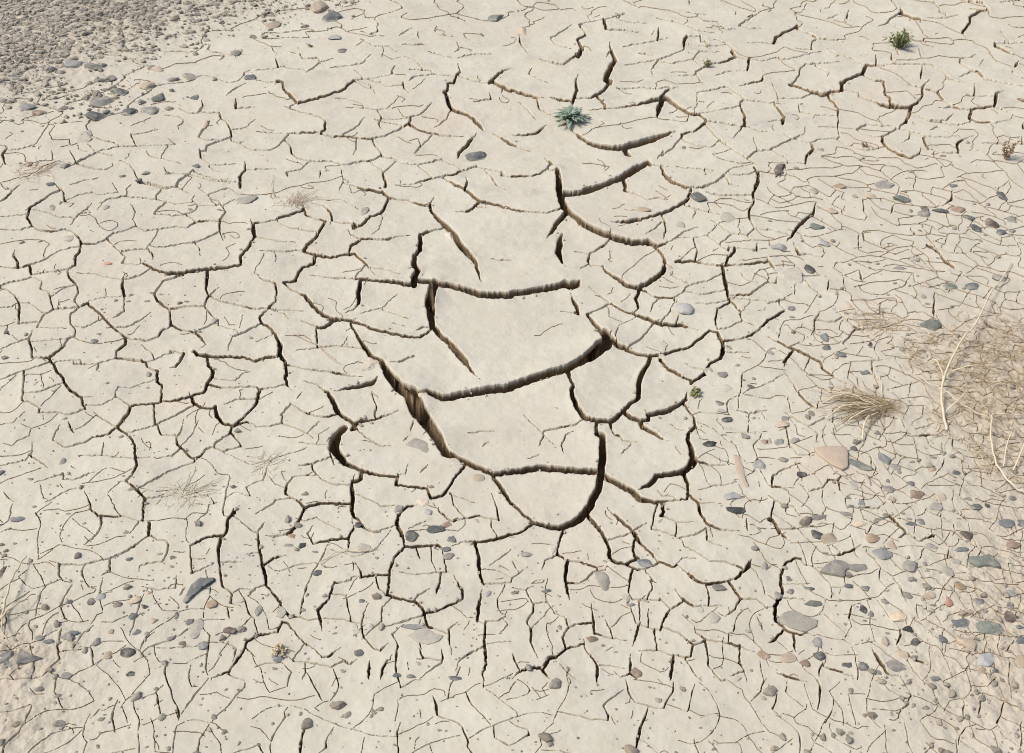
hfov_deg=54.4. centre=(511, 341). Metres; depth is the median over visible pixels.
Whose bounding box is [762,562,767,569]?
stone
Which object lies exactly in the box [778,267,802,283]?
stone
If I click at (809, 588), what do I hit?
stone
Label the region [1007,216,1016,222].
stone
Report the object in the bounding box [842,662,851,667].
stone
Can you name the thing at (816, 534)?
stone
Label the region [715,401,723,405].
stone
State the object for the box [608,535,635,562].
mud plate
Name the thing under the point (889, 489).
stone
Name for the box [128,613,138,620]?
stone
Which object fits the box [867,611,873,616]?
stone
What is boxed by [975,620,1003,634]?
stone
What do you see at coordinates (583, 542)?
mud plate
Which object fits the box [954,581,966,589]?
stone
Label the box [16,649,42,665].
stone
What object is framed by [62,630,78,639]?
stone
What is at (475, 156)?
stone
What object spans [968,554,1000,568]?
stone
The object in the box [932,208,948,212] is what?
stone
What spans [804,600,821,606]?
stone
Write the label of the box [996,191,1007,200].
stone
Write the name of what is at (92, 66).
stone
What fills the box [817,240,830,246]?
stone
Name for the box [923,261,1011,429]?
dry stalk
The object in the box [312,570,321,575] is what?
stone
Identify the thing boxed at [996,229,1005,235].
stone
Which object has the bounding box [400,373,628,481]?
mud plate
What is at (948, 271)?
stone
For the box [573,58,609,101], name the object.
mud plate
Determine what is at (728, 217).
stone
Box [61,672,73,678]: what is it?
stone
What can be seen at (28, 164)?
stone
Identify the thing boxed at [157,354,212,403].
mud plate
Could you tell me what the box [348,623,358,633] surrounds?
stone
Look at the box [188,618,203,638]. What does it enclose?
stone
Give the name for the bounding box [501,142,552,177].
mud plate
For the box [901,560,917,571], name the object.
stone
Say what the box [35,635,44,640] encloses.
stone
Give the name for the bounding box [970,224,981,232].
stone
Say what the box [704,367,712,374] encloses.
stone
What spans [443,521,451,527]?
stone
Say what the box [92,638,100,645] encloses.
stone
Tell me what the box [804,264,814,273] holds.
stone
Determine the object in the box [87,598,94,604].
stone
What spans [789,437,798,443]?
stone
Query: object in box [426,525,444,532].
stone
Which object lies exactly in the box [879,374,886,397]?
dry stalk
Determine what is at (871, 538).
stone
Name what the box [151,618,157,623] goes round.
stone
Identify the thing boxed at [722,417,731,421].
stone
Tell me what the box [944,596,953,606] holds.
stone
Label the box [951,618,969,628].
stone
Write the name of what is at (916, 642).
stone
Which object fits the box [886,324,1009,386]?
dry brush
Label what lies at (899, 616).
stone
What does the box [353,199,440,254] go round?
mud plate
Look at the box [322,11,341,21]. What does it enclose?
stone
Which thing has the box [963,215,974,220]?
stone
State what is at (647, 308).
mud plate
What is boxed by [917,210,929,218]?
stone
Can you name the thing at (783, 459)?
stone
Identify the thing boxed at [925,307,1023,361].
dry brush
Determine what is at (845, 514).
stone
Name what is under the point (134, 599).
stone
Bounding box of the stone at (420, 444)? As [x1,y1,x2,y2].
[405,438,437,452]
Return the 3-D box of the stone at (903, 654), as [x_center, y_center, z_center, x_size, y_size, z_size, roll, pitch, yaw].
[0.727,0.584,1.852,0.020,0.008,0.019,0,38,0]
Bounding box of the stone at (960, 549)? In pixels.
[954,547,968,551]
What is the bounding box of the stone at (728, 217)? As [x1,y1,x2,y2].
[720,212,735,222]
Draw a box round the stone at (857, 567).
[849,564,867,571]
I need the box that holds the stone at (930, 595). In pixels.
[921,591,934,599]
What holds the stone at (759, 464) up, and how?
on the ground
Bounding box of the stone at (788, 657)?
[779,652,796,662]
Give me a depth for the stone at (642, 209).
3.12 m
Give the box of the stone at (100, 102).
[89,96,113,107]
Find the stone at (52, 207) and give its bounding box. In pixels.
[49,204,55,210]
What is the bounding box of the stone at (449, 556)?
[443,553,453,559]
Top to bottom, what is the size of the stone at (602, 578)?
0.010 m
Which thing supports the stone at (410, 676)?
on the ground
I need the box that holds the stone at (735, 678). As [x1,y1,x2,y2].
[725,676,740,681]
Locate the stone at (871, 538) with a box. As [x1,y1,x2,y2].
[865,533,879,542]
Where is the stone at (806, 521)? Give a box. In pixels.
[799,516,811,527]
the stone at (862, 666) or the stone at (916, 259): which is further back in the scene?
the stone at (916, 259)
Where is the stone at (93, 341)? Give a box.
[90,339,97,343]
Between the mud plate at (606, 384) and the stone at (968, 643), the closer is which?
the stone at (968, 643)
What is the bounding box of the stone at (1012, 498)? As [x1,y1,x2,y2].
[1008,496,1016,500]
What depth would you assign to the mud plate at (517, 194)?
3.23 m
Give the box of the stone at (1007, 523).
[998,519,1014,527]
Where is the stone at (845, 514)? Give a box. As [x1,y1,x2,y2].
[839,512,852,516]
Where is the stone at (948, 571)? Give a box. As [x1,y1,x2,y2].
[941,566,953,575]
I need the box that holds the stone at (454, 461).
[447,458,460,464]
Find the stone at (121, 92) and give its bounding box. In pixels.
[110,88,128,95]
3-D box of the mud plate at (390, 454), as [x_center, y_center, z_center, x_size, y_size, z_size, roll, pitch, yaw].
[-0.259,0.302,2.298,0.207,0.116,0.326,-27,45,-30]
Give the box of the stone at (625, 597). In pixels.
[622,593,629,602]
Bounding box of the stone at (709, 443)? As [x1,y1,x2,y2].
[703,441,716,445]
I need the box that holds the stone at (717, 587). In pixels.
[712,584,726,590]
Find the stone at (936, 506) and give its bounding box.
[929,502,942,509]
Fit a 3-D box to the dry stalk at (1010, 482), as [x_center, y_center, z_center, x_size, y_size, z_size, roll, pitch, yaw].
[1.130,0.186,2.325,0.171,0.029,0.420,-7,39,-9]
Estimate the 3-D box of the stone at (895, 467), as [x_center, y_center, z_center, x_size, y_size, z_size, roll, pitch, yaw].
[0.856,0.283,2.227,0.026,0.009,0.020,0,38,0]
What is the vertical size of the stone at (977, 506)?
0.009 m
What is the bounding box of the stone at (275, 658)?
[272,653,283,661]
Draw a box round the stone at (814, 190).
[809,188,817,193]
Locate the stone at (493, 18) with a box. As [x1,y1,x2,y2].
[487,14,503,21]
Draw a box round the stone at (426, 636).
[408,628,442,644]
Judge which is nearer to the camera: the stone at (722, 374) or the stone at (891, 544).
the stone at (891, 544)
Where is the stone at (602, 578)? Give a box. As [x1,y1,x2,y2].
[595,571,610,590]
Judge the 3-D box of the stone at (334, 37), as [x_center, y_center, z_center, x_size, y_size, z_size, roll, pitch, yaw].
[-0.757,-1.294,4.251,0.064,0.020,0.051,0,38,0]
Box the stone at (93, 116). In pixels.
[85,111,107,120]
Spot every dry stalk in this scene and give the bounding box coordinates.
[0,555,35,649]
[293,333,340,363]
[319,547,375,562]
[818,392,879,438]
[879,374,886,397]
[917,373,1023,492]
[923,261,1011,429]
[1013,443,1023,469]
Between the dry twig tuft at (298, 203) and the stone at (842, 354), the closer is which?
the stone at (842, 354)
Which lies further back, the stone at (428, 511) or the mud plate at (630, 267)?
the mud plate at (630, 267)
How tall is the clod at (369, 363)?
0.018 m
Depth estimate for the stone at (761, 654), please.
1.85 m
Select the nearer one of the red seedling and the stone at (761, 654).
the stone at (761, 654)
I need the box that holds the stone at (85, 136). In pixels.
[74,130,91,142]
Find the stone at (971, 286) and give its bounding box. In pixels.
[965,282,978,290]
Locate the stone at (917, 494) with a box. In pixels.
[908,490,924,498]
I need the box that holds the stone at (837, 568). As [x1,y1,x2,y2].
[819,559,850,577]
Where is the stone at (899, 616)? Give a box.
[888,611,906,621]
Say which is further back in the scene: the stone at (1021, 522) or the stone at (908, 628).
the stone at (1021, 522)
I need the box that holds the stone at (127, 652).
[120,647,135,657]
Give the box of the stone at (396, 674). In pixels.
[393,673,400,676]
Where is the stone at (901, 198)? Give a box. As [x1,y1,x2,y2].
[892,195,911,202]
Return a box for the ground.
[0,0,1023,752]
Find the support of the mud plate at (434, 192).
on the ground
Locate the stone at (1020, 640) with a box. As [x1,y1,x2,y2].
[1016,636,1023,643]
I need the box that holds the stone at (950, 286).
[943,282,957,289]
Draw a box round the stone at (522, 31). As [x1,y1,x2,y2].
[519,27,525,34]
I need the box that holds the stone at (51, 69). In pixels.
[48,66,57,72]
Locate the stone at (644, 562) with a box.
[637,559,652,566]
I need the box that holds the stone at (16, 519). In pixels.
[10,516,24,521]
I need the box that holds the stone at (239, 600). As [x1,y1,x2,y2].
[234,598,244,602]
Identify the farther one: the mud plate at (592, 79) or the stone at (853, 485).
the mud plate at (592, 79)
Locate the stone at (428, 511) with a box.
[424,509,431,514]
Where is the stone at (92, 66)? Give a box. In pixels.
[84,63,102,70]
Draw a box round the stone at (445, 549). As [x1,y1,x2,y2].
[440,547,450,551]
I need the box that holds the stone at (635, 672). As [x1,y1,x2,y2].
[630,667,641,677]
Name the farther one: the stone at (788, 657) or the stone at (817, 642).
the stone at (817, 642)
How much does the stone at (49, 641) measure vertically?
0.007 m
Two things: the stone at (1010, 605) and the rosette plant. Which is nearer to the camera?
the stone at (1010, 605)
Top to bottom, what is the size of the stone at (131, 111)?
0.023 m
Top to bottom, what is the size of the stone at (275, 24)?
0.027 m
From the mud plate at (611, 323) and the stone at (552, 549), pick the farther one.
the mud plate at (611, 323)
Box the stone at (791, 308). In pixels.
[788,306,794,310]
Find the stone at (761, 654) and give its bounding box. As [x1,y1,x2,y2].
[757,650,769,659]
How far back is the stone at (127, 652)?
1.85 m
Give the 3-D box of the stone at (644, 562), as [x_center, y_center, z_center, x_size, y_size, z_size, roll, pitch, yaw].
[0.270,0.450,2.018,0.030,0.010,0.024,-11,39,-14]
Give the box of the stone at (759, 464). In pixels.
[752,459,764,470]
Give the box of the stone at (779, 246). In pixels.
[771,243,786,251]
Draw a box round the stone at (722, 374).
[717,372,727,377]
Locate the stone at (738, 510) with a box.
[726,506,745,513]
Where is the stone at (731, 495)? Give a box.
[723,492,740,499]
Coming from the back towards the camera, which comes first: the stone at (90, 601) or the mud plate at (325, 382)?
the mud plate at (325, 382)
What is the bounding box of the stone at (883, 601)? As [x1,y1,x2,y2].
[880,599,888,603]
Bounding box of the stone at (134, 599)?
[127,596,140,603]
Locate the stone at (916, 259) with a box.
[911,257,919,261]
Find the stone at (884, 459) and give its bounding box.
[878,453,890,464]
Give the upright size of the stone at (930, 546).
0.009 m
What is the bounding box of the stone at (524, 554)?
[521,552,532,556]
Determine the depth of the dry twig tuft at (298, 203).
3.16 m
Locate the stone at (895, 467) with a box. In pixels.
[889,464,900,470]
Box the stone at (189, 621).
[185,619,193,625]
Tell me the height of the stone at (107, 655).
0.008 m
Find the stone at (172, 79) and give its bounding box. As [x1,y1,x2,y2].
[167,77,178,81]
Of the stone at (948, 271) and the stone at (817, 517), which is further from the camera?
the stone at (948, 271)
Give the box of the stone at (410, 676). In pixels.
[406,674,415,678]
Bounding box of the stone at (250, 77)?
[244,74,255,79]
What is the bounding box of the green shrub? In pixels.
[888,28,913,48]
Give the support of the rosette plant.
on the mud plate at (570, 156)
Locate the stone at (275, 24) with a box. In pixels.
[265,21,279,28]
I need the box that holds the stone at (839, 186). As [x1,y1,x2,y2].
[832,183,845,188]
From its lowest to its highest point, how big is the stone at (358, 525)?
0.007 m
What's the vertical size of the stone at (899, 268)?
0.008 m
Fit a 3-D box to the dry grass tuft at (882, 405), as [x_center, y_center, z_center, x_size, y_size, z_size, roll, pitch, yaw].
[0.807,0.158,2.372,0.236,0.021,0.223,25,44,28]
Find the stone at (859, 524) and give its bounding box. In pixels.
[852,521,867,526]
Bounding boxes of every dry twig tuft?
[8,159,64,184]
[268,185,336,215]
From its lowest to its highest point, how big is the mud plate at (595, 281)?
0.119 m
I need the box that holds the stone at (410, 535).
[405,530,417,541]
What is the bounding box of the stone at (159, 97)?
[151,93,164,101]
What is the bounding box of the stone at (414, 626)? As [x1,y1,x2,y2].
[402,624,426,629]
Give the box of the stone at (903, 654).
[896,650,908,659]
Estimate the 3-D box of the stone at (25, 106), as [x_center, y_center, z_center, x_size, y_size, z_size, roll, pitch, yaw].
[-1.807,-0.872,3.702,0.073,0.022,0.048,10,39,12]
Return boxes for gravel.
[0,0,369,123]
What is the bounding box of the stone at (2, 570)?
[0,566,6,578]
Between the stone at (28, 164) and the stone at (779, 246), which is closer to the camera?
the stone at (779, 246)
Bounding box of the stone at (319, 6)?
[311,0,328,12]
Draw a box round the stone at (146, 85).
[138,82,154,89]
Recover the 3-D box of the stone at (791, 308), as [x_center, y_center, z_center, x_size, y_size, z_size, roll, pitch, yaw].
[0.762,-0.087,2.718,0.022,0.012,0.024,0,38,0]
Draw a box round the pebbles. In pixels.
[0,0,1023,752]
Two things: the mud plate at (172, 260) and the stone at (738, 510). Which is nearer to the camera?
the stone at (738, 510)
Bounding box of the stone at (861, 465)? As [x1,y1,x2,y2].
[848,459,872,470]
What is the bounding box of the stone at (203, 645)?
[198,641,207,649]
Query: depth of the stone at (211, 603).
1.94 m
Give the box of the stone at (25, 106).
[18,103,35,109]
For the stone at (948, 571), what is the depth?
2.00 m
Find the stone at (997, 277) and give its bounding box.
[992,274,1006,280]
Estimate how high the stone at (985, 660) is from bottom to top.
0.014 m
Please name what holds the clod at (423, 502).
on the ground
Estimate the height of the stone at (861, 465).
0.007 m
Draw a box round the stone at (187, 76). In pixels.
[182,73,196,81]
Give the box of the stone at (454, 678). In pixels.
[448,676,461,680]
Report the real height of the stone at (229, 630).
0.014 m
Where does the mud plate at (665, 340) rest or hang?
on the ground
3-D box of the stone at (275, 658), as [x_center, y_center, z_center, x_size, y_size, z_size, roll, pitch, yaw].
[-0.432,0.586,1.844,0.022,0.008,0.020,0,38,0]
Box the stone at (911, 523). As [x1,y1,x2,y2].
[905,521,916,525]
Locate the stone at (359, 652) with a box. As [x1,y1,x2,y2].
[354,649,363,655]
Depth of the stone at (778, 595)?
1.95 m
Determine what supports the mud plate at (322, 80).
on the ground
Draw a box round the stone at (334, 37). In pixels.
[327,35,341,38]
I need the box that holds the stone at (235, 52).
[230,50,240,55]
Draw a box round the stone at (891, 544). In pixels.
[887,540,896,549]
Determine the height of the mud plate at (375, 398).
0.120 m
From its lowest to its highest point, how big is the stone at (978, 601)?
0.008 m
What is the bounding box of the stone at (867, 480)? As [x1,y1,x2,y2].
[864,474,870,485]
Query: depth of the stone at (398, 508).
2.14 m
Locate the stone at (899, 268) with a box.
[893,266,906,269]
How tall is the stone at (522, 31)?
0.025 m
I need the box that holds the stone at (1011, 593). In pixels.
[1002,590,1016,596]
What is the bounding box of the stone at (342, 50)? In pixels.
[337,48,346,52]
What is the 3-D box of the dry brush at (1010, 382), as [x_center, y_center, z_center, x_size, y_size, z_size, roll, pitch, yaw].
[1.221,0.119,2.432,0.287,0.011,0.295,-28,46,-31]
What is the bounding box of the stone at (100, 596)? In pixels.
[95,593,105,600]
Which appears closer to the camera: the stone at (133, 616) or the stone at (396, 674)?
the stone at (396, 674)
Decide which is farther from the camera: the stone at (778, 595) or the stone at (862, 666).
the stone at (778, 595)
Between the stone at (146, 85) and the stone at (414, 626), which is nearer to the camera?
the stone at (414, 626)
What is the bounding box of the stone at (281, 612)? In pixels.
[276,606,285,617]
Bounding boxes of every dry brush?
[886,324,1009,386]
[910,392,1015,454]
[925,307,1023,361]
[933,357,1023,427]
[956,421,1023,489]
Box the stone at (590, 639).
[586,636,598,642]
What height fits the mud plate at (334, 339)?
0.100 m
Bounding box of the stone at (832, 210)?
[828,208,837,213]
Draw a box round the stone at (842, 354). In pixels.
[835,351,845,356]
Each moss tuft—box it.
[268,642,287,656]
[689,386,701,397]
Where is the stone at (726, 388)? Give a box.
[722,384,731,391]
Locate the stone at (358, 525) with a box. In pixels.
[354,522,362,528]
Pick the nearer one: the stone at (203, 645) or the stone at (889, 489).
the stone at (203, 645)
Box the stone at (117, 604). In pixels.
[113,601,122,607]
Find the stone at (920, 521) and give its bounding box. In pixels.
[917,519,924,524]
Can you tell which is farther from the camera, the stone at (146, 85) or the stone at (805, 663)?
the stone at (146, 85)
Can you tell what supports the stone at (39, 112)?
on the ground
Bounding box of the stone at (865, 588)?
[859,586,869,590]
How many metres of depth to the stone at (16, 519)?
2.11 m
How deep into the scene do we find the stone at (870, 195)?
3.19 m
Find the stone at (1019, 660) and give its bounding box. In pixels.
[1015,655,1023,666]
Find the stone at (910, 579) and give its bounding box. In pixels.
[908,577,916,581]
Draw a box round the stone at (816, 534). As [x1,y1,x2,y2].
[811,530,822,539]
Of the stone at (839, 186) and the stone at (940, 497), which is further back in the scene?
the stone at (839, 186)
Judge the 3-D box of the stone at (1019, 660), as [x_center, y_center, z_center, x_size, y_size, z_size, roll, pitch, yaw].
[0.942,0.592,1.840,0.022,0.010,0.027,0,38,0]
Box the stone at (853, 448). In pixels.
[850,446,857,450]
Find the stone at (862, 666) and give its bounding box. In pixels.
[857,662,868,670]
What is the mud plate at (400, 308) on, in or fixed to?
on the ground
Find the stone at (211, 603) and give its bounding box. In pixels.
[206,600,216,607]
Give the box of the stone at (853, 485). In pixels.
[846,481,861,490]
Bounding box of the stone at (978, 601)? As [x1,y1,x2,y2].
[972,598,984,605]
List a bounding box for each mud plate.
[148,235,213,275]
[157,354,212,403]
[282,62,348,104]
[286,269,369,322]
[287,464,355,518]
[290,324,380,388]
[307,370,353,403]
[330,376,404,430]
[333,286,601,417]
[339,413,464,497]
[350,236,417,293]
[351,473,397,504]
[352,281,427,334]
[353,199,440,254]
[384,176,449,214]
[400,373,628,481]
[417,195,606,319]
[441,167,559,213]
[469,84,548,146]
[499,471,597,535]
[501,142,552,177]
[524,120,657,210]
[547,97,703,157]
[558,523,603,573]
[564,164,690,249]
[570,354,642,419]
[572,266,637,311]
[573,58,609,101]
[582,481,654,548]
[589,305,637,355]
[592,238,665,296]
[594,405,696,494]
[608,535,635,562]
[626,291,675,326]
[633,324,702,370]
[635,370,692,421]
[638,475,688,510]
[663,333,722,381]
[681,554,737,585]
[793,56,861,98]
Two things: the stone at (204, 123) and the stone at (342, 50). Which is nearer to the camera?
the stone at (204, 123)
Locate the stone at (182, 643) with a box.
[178,641,185,646]
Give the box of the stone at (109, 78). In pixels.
[104,75,115,81]
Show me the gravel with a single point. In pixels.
(116, 8)
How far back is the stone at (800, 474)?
2.20 m
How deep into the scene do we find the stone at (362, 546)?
2.05 m
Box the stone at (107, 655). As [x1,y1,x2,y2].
[102,651,111,659]
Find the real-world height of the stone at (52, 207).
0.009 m
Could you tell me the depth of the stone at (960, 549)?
2.04 m
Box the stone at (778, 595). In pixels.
[774,591,782,598]
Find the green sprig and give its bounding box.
[703,58,710,66]
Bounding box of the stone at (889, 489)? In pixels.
[883,486,893,492]
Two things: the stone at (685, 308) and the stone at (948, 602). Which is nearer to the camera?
the stone at (948, 602)
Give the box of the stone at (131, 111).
[122,108,137,115]
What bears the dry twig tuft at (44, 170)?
on the ground
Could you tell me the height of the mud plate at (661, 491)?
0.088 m
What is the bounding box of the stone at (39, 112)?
[32,110,46,115]
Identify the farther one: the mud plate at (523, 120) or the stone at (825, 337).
the mud plate at (523, 120)
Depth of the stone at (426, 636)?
1.88 m
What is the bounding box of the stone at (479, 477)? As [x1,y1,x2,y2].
[473,474,484,481]
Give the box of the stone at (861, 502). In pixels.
[858,499,865,507]
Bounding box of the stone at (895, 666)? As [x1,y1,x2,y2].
[884,660,906,671]
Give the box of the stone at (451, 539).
[448,536,455,541]
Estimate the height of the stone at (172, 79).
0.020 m
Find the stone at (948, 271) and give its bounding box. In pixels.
[945,269,951,273]
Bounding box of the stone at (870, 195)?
[865,193,876,198]
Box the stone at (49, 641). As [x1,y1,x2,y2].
[43,639,54,643]
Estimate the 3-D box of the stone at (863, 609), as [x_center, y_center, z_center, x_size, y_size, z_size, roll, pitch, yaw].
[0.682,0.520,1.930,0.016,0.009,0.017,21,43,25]
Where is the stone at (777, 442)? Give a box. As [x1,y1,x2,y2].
[774,439,783,445]
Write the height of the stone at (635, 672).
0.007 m
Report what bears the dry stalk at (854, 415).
attached to the dry grass tuft at (882, 405)
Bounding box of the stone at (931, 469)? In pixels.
[928,467,936,473]
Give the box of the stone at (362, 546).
[357,543,370,552]
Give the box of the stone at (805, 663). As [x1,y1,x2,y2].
[798,659,810,666]
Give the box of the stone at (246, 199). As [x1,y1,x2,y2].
[235,195,256,203]
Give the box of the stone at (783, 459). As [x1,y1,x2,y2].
[779,457,788,462]
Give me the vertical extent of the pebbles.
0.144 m
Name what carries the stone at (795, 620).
on the ground
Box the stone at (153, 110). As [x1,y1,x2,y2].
[141,106,158,114]
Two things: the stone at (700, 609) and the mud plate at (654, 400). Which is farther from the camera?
the mud plate at (654, 400)
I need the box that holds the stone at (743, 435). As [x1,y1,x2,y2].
[741,433,749,438]
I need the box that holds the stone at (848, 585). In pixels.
[844,584,853,587]
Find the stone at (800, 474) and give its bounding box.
[797,471,806,477]
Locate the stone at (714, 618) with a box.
[709,612,719,623]
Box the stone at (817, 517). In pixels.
[810,515,826,519]
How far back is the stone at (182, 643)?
1.87 m
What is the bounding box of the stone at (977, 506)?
[970,504,982,509]
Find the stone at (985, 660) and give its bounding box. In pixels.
[977,653,993,666]
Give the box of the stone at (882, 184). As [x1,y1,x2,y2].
[874,180,894,188]
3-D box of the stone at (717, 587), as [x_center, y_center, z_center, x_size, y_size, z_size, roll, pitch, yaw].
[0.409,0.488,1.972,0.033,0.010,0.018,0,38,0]
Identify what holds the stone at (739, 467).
on the ground
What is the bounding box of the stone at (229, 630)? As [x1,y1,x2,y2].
[223,626,235,633]
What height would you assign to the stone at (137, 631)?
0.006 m
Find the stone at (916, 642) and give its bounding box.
[910,638,920,646]
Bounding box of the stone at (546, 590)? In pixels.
[541,589,550,592]
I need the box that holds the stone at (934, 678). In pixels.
[930,676,939,681]
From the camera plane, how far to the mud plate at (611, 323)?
2.67 m
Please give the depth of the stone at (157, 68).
3.98 m
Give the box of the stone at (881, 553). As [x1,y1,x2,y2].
[871,548,892,559]
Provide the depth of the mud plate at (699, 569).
2.00 m
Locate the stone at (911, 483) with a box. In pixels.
[907,481,914,485]
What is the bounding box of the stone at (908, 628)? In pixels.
[902,626,913,632]
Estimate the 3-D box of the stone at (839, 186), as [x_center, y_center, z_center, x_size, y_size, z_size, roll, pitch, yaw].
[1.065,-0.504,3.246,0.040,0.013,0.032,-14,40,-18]
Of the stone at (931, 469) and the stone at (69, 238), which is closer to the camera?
the stone at (931, 469)
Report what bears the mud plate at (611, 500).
on the ground
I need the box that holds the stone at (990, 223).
[985,218,998,227]
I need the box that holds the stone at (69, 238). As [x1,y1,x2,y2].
[64,235,75,240]
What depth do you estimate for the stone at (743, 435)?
2.31 m
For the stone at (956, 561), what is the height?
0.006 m
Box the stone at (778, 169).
[774,164,784,177]
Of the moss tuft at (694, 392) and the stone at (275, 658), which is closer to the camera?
the stone at (275, 658)
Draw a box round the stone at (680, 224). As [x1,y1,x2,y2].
[676,222,684,227]
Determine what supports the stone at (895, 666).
on the ground
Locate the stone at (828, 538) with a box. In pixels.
[821,533,838,544]
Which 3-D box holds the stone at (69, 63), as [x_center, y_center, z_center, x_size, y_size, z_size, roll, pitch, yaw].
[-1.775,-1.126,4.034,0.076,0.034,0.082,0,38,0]
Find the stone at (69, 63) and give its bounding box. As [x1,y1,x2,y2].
[64,59,84,67]
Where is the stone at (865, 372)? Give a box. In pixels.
[860,370,869,374]
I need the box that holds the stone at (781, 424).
[774,421,788,426]
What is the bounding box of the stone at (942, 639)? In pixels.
[939,635,947,642]
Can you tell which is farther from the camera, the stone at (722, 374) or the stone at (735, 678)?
the stone at (722, 374)
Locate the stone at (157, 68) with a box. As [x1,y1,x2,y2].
[150,66,163,71]
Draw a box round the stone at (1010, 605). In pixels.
[1006,602,1013,608]
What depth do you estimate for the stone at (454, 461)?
2.25 m
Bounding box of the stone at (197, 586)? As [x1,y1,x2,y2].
[183,577,214,603]
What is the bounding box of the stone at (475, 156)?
[465,151,485,161]
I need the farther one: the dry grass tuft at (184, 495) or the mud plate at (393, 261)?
the mud plate at (393, 261)
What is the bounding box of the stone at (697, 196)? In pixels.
[689,192,706,200]
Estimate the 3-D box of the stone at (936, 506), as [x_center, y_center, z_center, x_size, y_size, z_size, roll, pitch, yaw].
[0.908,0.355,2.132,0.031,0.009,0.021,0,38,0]
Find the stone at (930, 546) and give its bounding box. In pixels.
[924,543,937,549]
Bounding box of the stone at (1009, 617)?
[1004,610,1018,622]
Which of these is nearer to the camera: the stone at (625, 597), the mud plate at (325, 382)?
the stone at (625, 597)
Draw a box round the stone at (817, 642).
[811,637,821,647]
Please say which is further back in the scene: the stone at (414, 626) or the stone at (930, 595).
the stone at (930, 595)
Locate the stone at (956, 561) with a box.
[952,559,960,564]
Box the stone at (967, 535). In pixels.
[958,531,973,540]
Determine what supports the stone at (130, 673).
on the ground
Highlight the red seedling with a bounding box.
[1001,137,1020,158]
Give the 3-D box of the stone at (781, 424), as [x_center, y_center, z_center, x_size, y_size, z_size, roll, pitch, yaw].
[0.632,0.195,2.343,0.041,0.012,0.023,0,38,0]
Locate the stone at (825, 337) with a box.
[820,333,828,341]
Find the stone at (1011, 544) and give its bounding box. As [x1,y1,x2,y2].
[1005,540,1020,547]
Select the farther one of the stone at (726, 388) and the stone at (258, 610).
the stone at (726, 388)
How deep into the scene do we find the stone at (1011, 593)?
1.95 m
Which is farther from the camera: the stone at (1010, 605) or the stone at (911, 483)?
the stone at (911, 483)
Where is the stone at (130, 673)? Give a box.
[126,671,134,675]
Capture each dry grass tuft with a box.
[156,465,225,512]
[248,449,290,481]
[805,380,908,435]
[842,296,916,349]
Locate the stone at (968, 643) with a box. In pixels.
[955,635,975,651]
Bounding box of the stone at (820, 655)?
[813,651,824,659]
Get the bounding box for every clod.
[360,357,377,370]
[416,498,428,506]
[445,232,452,238]
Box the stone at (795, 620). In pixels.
[777,610,817,632]
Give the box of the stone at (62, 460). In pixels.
[59,458,65,464]
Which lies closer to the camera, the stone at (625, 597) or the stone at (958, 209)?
the stone at (625, 597)
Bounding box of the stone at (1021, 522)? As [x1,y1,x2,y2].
[1017,519,1023,526]
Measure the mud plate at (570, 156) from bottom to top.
0.129 m
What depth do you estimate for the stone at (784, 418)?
2.36 m
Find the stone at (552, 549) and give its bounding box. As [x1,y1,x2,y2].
[548,544,557,553]
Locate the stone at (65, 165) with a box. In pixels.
[60,163,69,167]
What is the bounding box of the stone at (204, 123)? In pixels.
[202,120,208,127]
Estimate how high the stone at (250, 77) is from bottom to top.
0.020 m
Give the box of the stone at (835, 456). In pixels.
[813,446,847,470]
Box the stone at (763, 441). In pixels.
[760,439,767,444]
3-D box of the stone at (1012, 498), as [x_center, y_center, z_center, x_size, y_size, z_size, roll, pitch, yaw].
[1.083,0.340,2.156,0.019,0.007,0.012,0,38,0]
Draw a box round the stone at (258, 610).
[254,604,262,615]
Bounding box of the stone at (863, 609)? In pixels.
[859,604,867,613]
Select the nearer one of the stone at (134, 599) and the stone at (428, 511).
the stone at (134, 599)
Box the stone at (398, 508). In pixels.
[394,505,402,512]
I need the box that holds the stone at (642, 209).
[636,207,650,211]
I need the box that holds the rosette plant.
[552,104,591,128]
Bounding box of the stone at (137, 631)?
[132,629,140,634]
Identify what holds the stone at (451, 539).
on the ground
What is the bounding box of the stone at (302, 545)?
[298,543,305,547]
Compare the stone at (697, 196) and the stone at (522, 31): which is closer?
the stone at (697, 196)
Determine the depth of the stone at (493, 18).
4.42 m
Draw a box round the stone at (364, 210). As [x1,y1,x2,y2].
[361,207,368,215]
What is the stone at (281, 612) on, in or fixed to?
on the ground
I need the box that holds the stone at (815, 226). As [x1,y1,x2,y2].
[810,223,823,229]
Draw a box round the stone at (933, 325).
[919,319,941,330]
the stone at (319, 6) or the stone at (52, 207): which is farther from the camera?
the stone at (319, 6)
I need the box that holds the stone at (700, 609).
[697,606,703,612]
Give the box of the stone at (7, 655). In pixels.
[0,650,13,666]
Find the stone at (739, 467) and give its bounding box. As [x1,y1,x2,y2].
[734,455,748,486]
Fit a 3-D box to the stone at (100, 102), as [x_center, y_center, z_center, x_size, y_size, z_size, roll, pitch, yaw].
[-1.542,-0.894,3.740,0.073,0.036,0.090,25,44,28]
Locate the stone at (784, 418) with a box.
[781,416,788,420]
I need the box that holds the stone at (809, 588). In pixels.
[804,587,814,590]
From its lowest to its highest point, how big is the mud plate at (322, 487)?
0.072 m
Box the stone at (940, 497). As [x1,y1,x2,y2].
[935,493,946,502]
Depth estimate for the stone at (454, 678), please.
1.81 m
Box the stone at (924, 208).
[920,206,928,210]
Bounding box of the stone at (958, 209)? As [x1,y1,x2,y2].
[950,206,964,212]
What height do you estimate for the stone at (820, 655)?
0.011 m
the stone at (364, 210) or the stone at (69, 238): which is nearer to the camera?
the stone at (69, 238)
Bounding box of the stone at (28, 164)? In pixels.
[24,162,32,166]
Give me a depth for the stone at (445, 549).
2.05 m

